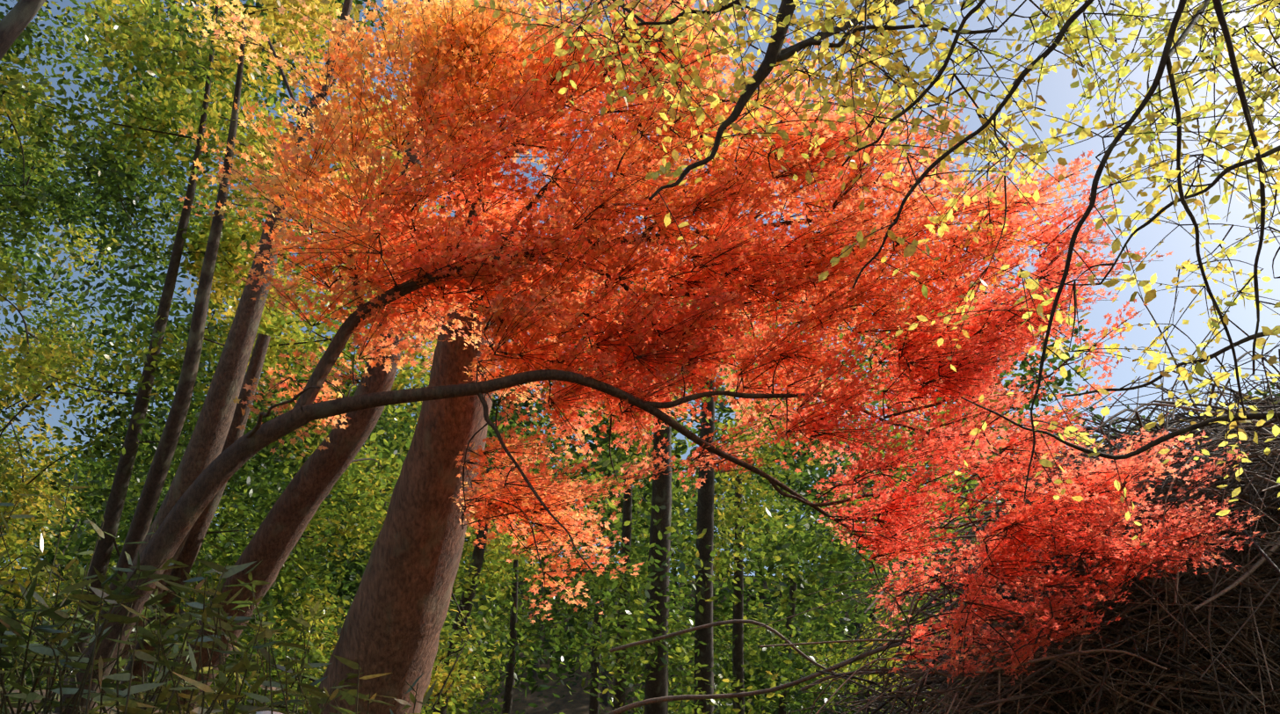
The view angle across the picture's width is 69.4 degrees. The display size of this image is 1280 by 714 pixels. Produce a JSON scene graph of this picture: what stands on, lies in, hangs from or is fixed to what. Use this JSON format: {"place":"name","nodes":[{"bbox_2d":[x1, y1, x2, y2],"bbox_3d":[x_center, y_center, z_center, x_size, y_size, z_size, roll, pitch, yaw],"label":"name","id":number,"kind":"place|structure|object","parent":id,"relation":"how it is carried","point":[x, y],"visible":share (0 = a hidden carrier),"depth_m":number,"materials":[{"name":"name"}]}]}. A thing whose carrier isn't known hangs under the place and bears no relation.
{"place":"outdoors","nodes":[
{"label":"outdoors","id":0,"kind":"place"},
{"bbox_2d":[0,564,1152,713],"bbox_3d":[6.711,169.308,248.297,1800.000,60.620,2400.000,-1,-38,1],"label":"ground","id":1,"kind":"structure","parent":0,"point":[578,703],"depth_m":49.14,"materials":[{"name":"green plant"}]},
{"bbox_2d":[0,476,436,713],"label":"bamboo plants","id":2,"kind":"object","parent":1,"relation":"on","point":[15,627],"depth_m":4.23,"materials":[{"name":"green plant"}]},
{"bbox_2d":[152,0,496,713],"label":"cedar tree trunks","id":3,"kind":"object","parent":1,"relation":"on","point":[395,619],"visible":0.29,"depth_m":6.42,"materials":[{"name":"brown plant"}]},
{"bbox_2d":[0,0,1279,713],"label":"tree","id":4,"kind":"object","parent":1,"relation":"on","point":[1005,214],"depth_m":6.01,"materials":[{"name":"plant"}]},
{"bbox_2d":[0,0,1279,713],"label":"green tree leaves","id":5,"kind":"object","parent":4,"relation":"attached to","point":[171,95],"visible":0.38,"depth_m":12.79,"materials":[{"name":"green plant"}]},
{"bbox_2d":[460,0,1279,545],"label":"tree branches","id":6,"kind":"object","parent":4,"relation":"attached to","point":[1076,28],"visible":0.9,"depth_m":4.48,"materials":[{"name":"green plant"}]},
{"bbox_2d":[53,0,1265,713],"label":"maple tree","id":7,"kind":"object","parent":1,"relation":"on","point":[432,12],"depth_m":6.00,"materials":[{"name":"plant"}]},
{"bbox_2d":[605,290,1279,713],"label":"bare branches","id":8,"kind":"object","parent":1,"relation":"on","point":[1200,641],"visible":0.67,"depth_m":7.89,"materials":[{"name":"brown wood"}]},
{"bbox_2d":[0,0,1279,578],"label":"sky","id":9,"kind":"structure","parent":0,"point":[1055,88],"materials":[{"name":"blue"}]}
]}

